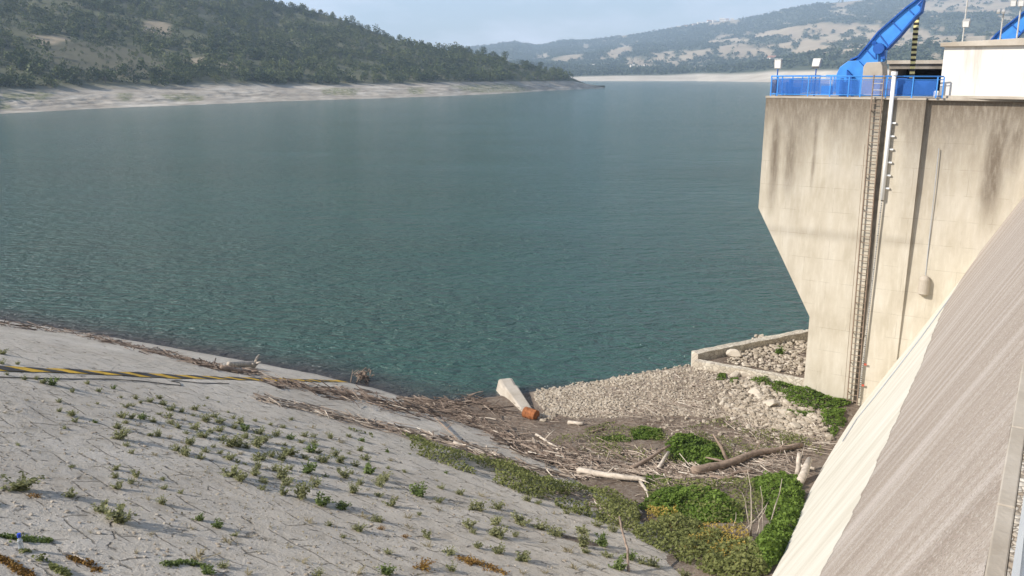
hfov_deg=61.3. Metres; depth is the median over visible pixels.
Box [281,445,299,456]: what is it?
weed
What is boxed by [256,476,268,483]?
weed
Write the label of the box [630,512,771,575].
ground cover
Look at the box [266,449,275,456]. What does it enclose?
weed
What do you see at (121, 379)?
cable
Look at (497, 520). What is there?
weed
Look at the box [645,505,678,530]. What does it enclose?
flower patch
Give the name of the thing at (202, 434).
weed
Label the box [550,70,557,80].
shore tree
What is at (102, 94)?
hill
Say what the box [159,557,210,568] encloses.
joint grass
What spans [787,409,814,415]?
nettle clump
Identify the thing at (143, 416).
weed
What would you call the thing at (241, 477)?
weed
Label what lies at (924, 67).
gatehouse
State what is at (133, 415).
weed
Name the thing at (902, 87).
power unit
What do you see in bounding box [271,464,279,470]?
weed
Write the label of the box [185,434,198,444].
weed
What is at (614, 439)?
nettle clump
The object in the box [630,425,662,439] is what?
nettle clump
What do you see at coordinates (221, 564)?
weed
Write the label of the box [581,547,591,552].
weed
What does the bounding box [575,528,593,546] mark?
weed
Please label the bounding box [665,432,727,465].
nettle clump
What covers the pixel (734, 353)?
boulder
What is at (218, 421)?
weed
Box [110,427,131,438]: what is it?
weed
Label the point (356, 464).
weed
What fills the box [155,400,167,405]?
weed
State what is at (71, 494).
weed
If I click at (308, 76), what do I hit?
shore tree
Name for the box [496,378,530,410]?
concrete block
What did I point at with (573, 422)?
log
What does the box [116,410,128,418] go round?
weed
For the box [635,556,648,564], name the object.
weed
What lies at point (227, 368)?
branch
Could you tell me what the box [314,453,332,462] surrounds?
weed
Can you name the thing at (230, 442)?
weed
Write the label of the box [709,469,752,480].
branch
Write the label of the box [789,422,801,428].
boulder
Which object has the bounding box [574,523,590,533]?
weed
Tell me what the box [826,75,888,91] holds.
deck railing
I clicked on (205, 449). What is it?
weed
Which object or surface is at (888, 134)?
pipe
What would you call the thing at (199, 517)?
weed
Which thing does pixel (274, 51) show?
woodland
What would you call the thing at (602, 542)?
weed
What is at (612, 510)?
ground cover
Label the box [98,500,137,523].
weed
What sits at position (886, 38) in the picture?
boom crane
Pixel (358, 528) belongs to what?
weed
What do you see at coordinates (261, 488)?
weed
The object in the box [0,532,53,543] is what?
joint grass
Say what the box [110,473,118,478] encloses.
weed
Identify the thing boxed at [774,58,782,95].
flood lamp
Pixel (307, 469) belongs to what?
weed
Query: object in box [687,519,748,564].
flower patch
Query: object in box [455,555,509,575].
joint moss
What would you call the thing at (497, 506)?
weed
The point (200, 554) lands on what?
weed
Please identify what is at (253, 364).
log
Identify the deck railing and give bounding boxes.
[770,75,944,97]
[771,75,820,93]
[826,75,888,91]
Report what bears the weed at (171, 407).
on the pavement
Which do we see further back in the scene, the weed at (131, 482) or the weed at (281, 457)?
the weed at (281, 457)
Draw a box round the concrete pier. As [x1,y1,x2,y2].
[861,62,887,94]
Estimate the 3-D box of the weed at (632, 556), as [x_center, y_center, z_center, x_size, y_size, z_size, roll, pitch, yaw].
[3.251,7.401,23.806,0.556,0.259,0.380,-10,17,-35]
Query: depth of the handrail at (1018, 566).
2.36 m
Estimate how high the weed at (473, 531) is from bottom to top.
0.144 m
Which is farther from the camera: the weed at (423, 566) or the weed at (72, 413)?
the weed at (72, 413)
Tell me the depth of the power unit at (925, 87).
44.73 m
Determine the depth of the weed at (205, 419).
26.96 m
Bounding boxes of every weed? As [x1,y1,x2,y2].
[0,470,44,490]
[26,492,40,497]
[39,377,47,383]
[44,376,59,385]
[61,487,77,497]
[65,409,79,415]
[90,502,111,512]
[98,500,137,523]
[109,464,119,470]
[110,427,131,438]
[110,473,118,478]
[110,479,124,488]
[113,421,124,428]
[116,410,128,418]
[127,413,136,418]
[127,477,136,483]
[129,469,139,477]
[137,412,150,419]
[148,416,156,422]
[153,429,162,436]
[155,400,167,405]
[155,494,166,504]
[163,411,173,417]
[164,403,176,410]
[166,419,175,424]
[169,444,179,450]
[175,445,190,456]
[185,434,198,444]
[188,548,220,560]
[189,422,200,429]
[190,405,200,409]
[191,511,204,520]
[194,451,205,458]
[195,428,212,437]
[196,413,213,422]
[200,446,210,452]
[201,564,216,574]
[211,412,220,417]
[211,518,223,527]
[212,425,225,431]
[213,559,228,568]
[214,416,226,423]
[217,464,242,477]
[218,433,240,447]
[220,535,236,543]
[223,451,236,460]
[228,422,238,428]
[233,471,251,481]
[234,415,243,423]
[235,436,244,446]
[238,422,249,430]
[239,430,248,437]
[240,442,250,448]
[244,567,257,574]
[246,436,264,447]
[250,464,261,475]
[251,433,272,442]
[251,449,270,460]
[252,425,265,433]
[253,459,261,468]
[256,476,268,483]
[257,485,266,489]
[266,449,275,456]
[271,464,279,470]
[272,429,282,436]
[272,449,289,460]
[274,462,291,478]
[279,485,288,494]
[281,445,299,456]
[281,475,295,485]
[286,433,296,439]
[288,479,313,499]
[292,555,310,564]
[299,431,308,436]
[301,454,311,459]
[301,459,316,473]
[303,442,318,452]
[308,475,323,486]
[311,566,325,575]
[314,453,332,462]
[314,491,333,506]
[330,448,340,455]
[334,455,347,463]
[334,500,351,509]
[336,466,352,478]
[347,481,361,492]
[350,460,361,466]
[350,522,367,531]
[351,564,367,574]
[352,511,370,519]
[357,477,363,484]
[358,453,371,460]
[363,460,375,474]
[369,514,384,522]
[371,477,385,487]
[374,492,383,496]
[376,470,392,480]
[376,561,396,574]
[381,496,398,506]
[383,548,393,553]
[408,481,427,496]
[413,557,435,571]
[420,529,431,539]
[433,496,445,502]
[439,545,457,555]
[446,560,457,571]
[455,489,464,494]
[461,554,478,565]
[462,518,479,528]
[468,502,476,509]
[469,528,477,534]
[470,498,487,511]
[472,541,482,548]
[486,522,511,538]
[488,499,504,509]
[490,515,504,524]
[490,541,506,553]
[510,510,531,525]
[512,531,518,536]
[515,550,530,561]
[521,494,533,501]
[530,518,549,529]
[546,525,565,536]
[560,545,575,552]
[562,507,571,514]
[565,562,581,569]
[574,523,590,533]
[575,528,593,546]
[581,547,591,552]
[581,561,598,568]
[590,518,602,526]
[595,529,607,546]
[600,549,616,557]
[607,523,619,531]
[608,555,627,570]
[620,549,637,560]
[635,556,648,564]
[643,556,662,567]
[676,567,689,575]
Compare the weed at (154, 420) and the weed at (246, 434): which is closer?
the weed at (154, 420)
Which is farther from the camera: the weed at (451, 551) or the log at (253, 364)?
the log at (253, 364)
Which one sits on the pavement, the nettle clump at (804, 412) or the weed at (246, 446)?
the weed at (246, 446)
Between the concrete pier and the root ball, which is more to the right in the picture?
the concrete pier
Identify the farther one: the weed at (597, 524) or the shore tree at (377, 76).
the shore tree at (377, 76)
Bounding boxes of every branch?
[63,552,87,561]
[219,365,256,373]
[434,417,457,438]
[453,441,485,452]
[535,430,562,449]
[630,444,670,468]
[639,480,648,496]
[657,451,669,469]
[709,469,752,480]
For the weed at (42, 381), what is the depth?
26.01 m
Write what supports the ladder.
attached to the intake tower
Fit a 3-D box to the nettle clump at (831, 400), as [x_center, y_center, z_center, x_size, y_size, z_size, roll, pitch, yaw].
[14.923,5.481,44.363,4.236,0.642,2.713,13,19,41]
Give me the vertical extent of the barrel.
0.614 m
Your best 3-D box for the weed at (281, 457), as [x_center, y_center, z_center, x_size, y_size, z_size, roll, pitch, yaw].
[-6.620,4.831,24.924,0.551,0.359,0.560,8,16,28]
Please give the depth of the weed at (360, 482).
24.54 m
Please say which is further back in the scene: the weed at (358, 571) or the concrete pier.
the concrete pier
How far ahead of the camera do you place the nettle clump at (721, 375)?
46.77 m
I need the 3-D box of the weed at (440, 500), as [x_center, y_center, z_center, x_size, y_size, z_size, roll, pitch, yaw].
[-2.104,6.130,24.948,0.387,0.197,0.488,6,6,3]
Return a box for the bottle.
[17,533,23,548]
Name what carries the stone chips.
on the pavement
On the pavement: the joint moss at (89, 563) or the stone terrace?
the joint moss at (89, 563)
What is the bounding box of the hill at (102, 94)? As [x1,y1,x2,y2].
[0,0,604,113]
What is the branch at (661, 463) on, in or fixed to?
on the driftwood
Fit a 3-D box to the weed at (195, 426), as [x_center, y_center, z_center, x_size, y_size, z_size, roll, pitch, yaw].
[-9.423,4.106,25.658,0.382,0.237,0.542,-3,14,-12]
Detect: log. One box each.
[227,354,260,367]
[567,420,583,424]
[576,465,648,482]
[690,434,803,474]
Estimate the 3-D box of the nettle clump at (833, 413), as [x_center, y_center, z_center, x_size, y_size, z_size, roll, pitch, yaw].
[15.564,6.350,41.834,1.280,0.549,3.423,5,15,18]
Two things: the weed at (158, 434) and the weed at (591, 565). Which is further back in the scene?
the weed at (158, 434)
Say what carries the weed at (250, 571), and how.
on the pavement
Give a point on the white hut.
(986, 69)
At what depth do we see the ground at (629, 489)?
40.72 m
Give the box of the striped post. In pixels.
[907,17,919,94]
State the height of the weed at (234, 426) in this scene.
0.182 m
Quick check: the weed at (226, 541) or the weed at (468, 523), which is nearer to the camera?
the weed at (226, 541)
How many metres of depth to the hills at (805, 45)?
2636.47 m
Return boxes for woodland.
[0,0,572,88]
[445,0,1023,75]
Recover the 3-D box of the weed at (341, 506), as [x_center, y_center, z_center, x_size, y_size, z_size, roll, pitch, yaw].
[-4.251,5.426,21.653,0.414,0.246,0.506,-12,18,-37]
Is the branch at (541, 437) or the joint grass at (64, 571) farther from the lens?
the branch at (541, 437)
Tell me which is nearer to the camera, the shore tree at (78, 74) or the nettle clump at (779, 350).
the nettle clump at (779, 350)
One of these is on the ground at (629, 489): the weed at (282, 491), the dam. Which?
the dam
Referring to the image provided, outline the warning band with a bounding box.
[0,365,344,381]
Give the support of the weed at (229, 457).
on the pavement
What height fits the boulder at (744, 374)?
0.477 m
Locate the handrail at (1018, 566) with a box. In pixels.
[1011,498,1023,575]
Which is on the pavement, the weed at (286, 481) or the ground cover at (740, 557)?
the weed at (286, 481)
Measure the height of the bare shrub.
2.313 m
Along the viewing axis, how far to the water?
96.18 m
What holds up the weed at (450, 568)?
on the pavement
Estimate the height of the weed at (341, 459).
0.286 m
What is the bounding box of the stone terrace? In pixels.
[691,329,807,388]
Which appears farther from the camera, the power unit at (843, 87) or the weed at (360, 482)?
the power unit at (843, 87)
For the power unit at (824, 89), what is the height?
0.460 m
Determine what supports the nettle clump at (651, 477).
on the ground at (629, 489)
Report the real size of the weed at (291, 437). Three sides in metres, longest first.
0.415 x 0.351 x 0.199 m
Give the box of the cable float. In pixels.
[917,148,938,296]
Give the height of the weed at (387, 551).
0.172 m
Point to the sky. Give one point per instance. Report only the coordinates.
(463, 22)
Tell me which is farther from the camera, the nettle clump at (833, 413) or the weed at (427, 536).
the nettle clump at (833, 413)
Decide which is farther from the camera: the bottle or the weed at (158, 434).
the weed at (158, 434)
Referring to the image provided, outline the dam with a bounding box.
[772,197,1023,575]
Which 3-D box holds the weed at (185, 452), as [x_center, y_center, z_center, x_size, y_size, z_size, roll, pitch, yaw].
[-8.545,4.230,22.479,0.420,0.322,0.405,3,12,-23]
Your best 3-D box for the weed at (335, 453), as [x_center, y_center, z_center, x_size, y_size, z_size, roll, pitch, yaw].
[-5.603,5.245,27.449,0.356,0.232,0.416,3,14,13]
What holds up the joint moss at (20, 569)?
on the pavement
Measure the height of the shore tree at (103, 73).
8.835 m
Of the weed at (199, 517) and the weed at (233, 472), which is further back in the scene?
the weed at (233, 472)
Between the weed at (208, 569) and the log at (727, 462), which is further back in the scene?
the log at (727, 462)
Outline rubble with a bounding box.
[534,334,833,456]
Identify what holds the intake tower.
on the ground at (629, 489)
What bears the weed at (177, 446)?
on the pavement
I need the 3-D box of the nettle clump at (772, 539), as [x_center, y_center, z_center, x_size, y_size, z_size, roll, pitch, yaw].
[8.770,7.246,28.294,2.076,4.000,13.490,4,15,16]
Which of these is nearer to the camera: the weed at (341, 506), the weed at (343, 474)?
the weed at (341, 506)
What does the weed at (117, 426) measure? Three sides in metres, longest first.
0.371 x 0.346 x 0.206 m
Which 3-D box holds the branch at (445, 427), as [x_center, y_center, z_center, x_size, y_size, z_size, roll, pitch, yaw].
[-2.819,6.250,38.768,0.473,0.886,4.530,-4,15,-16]
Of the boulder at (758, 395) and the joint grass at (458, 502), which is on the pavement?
the joint grass at (458, 502)
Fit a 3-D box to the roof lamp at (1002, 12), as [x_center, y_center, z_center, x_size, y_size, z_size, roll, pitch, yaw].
[22.581,-12.086,40.058,0.336,1.614,0.420,9,16,31]
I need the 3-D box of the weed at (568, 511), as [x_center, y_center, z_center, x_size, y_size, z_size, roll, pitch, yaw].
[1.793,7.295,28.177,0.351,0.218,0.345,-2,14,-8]
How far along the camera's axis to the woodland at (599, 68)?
2887.70 m
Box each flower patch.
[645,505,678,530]
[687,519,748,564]
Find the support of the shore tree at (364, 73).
on the hill at (102, 94)
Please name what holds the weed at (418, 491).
on the pavement
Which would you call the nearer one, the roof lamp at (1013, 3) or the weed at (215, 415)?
the weed at (215, 415)
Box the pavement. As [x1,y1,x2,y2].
[0,320,680,575]
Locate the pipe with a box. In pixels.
[858,72,897,397]
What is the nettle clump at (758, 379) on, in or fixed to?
on the ground at (629, 489)
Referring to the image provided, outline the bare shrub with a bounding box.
[733,470,781,537]
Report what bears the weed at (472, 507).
on the pavement
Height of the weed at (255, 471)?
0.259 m
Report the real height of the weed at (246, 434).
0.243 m
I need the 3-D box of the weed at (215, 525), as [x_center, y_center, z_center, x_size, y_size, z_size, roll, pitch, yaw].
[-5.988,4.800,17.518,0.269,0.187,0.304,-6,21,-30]
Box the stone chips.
[0,384,638,575]
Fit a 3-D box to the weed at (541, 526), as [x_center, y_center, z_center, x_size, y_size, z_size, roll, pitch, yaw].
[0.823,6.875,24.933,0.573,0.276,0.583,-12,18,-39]
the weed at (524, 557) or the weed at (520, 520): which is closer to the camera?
the weed at (524, 557)
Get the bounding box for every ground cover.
[338,417,640,534]
[552,416,822,467]
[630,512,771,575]
[640,475,766,528]
[779,433,807,444]
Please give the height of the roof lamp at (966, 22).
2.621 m
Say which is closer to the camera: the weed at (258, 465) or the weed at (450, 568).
the weed at (450, 568)
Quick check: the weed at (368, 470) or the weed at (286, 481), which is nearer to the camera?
the weed at (286, 481)
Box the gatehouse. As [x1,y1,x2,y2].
[887,60,942,93]
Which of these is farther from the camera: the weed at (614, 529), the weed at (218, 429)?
the weed at (614, 529)
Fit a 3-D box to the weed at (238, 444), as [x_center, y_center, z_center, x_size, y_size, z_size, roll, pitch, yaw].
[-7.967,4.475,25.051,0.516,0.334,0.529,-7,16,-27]
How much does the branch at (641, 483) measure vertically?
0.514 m
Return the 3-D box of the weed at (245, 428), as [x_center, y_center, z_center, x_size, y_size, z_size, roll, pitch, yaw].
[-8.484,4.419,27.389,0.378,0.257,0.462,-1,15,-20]
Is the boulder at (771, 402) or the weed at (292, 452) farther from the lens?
the boulder at (771, 402)
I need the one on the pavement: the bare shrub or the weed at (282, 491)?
the weed at (282, 491)
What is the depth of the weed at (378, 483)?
25.13 m
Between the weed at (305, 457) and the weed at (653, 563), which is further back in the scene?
the weed at (305, 457)
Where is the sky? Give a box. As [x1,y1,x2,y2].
[265,0,859,46]
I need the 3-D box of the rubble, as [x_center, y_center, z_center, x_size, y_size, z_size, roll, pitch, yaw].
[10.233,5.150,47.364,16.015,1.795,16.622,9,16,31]
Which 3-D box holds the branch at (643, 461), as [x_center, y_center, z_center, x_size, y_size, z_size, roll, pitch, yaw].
[6.013,7.274,37.151,2.648,0.377,0.256,-12,18,-40]
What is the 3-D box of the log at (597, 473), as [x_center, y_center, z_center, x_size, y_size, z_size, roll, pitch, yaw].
[4.199,7.663,35.378,3.310,0.695,0.576,9,17,32]
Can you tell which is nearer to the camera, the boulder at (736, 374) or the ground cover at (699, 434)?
the ground cover at (699, 434)
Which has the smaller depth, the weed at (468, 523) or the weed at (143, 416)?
the weed at (468, 523)
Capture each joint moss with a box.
[0,554,36,575]
[66,553,102,573]
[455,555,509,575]
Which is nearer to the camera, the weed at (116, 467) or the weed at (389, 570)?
the weed at (389, 570)
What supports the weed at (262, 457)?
on the pavement
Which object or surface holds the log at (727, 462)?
on the ground at (629, 489)
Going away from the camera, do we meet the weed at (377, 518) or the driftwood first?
the weed at (377, 518)
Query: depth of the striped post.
43.07 m
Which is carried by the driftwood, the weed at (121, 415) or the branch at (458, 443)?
the branch at (458, 443)
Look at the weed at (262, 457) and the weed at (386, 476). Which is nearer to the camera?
the weed at (262, 457)
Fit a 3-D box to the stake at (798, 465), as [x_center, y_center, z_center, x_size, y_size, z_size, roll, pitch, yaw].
[11.718,7.213,35.344,0.219,0.761,0.867,6,15,21]
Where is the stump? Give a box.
[796,457,811,483]
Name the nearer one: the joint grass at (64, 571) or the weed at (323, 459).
the joint grass at (64, 571)
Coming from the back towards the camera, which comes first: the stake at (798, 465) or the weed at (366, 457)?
the stake at (798, 465)
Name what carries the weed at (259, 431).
on the pavement
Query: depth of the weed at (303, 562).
16.78 m
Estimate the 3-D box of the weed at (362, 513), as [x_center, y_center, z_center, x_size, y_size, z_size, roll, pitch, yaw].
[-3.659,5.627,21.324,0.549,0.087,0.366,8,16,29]
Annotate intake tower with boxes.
[758,92,1023,423]
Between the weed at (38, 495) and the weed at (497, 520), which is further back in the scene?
the weed at (497, 520)
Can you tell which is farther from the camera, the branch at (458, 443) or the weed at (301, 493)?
the branch at (458, 443)
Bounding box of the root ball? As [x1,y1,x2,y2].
[354,367,372,381]
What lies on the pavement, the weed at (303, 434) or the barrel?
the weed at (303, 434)
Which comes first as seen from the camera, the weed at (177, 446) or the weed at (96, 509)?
the weed at (96, 509)
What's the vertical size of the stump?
0.356 m
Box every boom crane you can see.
[836,0,925,94]
[990,11,1023,39]
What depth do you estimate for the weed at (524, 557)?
20.82 m
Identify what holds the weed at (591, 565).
on the pavement
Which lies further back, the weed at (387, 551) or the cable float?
the cable float
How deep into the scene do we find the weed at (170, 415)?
26.11 m
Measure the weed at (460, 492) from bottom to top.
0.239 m
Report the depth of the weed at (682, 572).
23.34 m
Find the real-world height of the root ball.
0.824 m
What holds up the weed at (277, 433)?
on the pavement
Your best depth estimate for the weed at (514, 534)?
23.20 m
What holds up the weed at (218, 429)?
on the pavement
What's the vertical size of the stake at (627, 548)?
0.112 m
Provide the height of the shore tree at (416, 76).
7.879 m
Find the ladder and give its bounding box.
[843,75,884,404]
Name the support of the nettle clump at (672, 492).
on the ground at (629, 489)
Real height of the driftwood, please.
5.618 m
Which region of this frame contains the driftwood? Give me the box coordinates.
[0,319,841,532]
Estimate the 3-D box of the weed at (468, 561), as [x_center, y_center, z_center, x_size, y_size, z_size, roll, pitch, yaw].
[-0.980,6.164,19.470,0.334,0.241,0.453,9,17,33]
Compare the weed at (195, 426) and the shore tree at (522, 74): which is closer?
the weed at (195, 426)
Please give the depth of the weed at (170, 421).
25.38 m
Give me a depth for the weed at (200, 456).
22.55 m
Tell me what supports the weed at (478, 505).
on the pavement
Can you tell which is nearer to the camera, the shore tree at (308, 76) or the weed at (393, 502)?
the weed at (393, 502)
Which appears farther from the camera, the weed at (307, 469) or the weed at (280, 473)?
the weed at (307, 469)
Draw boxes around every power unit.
[782,79,800,93]
[818,86,832,93]
[839,78,854,96]
[896,77,914,94]
[914,80,938,94]
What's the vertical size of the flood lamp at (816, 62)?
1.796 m
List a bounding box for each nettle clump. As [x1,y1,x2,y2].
[595,434,630,442]
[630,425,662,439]
[639,484,743,522]
[642,473,672,484]
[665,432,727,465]
[716,373,726,379]
[748,470,805,572]
[751,375,770,384]
[765,380,850,408]
[774,345,784,354]
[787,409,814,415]
[820,407,846,436]
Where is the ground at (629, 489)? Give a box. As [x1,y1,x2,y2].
[398,366,1011,575]
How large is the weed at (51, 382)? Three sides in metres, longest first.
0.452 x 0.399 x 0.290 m
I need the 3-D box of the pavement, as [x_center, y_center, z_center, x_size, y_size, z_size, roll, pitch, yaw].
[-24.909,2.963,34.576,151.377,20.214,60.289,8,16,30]
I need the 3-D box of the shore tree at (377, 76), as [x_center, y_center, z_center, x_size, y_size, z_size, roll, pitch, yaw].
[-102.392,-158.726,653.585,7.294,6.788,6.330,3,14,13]
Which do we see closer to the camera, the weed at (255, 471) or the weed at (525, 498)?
the weed at (255, 471)
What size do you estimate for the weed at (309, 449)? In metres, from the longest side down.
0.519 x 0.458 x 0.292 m
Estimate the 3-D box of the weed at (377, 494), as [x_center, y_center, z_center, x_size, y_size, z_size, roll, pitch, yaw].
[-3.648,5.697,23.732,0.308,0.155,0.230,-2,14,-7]
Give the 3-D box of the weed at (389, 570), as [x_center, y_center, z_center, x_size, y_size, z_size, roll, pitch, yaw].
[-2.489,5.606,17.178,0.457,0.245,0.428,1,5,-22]
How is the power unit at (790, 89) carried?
on the intake tower
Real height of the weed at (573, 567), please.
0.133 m
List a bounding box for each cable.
[0,376,228,385]
[842,296,950,441]
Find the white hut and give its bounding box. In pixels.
[937,38,1023,98]
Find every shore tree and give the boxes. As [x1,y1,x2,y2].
[70,71,83,83]
[98,68,110,82]
[306,73,313,82]
[359,70,368,81]
[372,74,380,80]
[412,73,419,79]
[518,70,524,80]
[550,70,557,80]
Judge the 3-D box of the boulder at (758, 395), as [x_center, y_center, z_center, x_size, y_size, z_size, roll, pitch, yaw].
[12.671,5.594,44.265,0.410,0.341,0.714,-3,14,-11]
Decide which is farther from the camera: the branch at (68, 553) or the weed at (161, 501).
the weed at (161, 501)
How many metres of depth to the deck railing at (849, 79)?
40.85 m
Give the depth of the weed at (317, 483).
23.13 m
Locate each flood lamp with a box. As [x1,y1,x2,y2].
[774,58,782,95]
[812,58,821,95]
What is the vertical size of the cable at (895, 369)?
6.236 m
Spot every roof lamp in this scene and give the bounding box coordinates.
[962,0,970,40]
[997,9,1005,38]
[1010,0,1023,37]
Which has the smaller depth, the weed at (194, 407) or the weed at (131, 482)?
the weed at (131, 482)
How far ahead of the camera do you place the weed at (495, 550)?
20.97 m
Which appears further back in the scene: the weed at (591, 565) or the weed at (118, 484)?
the weed at (591, 565)
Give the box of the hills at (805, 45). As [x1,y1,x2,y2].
[470,0,1023,83]
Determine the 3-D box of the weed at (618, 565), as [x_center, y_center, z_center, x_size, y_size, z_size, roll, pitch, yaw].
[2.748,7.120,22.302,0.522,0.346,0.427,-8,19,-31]
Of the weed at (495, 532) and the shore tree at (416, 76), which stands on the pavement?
the weed at (495, 532)
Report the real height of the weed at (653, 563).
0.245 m
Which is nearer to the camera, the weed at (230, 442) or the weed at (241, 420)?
the weed at (230, 442)
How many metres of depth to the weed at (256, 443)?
25.71 m
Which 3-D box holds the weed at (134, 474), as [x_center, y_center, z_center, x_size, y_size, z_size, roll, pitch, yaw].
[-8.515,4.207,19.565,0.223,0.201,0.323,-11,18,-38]
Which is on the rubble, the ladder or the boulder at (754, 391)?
the boulder at (754, 391)
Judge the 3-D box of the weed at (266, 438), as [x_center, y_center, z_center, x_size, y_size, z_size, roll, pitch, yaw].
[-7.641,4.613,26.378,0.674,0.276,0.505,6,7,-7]
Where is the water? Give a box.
[0,81,835,400]
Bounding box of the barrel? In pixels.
[522,407,539,418]
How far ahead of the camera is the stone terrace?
48.92 m
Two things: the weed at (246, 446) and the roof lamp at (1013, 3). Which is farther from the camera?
the roof lamp at (1013, 3)
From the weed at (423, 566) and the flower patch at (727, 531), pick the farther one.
the flower patch at (727, 531)
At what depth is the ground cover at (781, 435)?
39.42 m
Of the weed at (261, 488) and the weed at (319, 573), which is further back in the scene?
the weed at (261, 488)
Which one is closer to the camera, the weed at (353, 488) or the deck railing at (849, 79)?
the weed at (353, 488)
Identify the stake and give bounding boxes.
[618,516,629,571]
[794,453,801,474]
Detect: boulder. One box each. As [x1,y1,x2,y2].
[726,349,742,357]
[730,371,740,376]
[741,371,748,376]
[748,388,761,395]
[755,393,762,398]
[763,399,777,406]
[777,409,788,414]
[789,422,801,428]
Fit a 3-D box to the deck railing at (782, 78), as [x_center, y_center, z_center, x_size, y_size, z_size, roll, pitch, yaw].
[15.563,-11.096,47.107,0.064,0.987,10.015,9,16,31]
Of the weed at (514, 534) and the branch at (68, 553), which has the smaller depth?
the branch at (68, 553)
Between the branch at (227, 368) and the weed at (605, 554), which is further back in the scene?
the branch at (227, 368)
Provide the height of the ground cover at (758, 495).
2.018 m
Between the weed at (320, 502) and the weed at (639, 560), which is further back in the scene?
the weed at (639, 560)
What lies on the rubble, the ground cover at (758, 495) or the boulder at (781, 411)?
the boulder at (781, 411)
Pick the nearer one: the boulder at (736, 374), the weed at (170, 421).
the weed at (170, 421)
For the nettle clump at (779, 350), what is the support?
on the stone terrace
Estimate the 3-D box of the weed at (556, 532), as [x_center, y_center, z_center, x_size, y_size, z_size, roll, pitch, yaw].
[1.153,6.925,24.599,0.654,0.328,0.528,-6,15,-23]
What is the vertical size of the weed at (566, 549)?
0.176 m
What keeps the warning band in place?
on the pavement
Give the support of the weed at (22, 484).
on the pavement
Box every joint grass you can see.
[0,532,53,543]
[18,548,71,575]
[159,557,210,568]
[321,460,586,541]

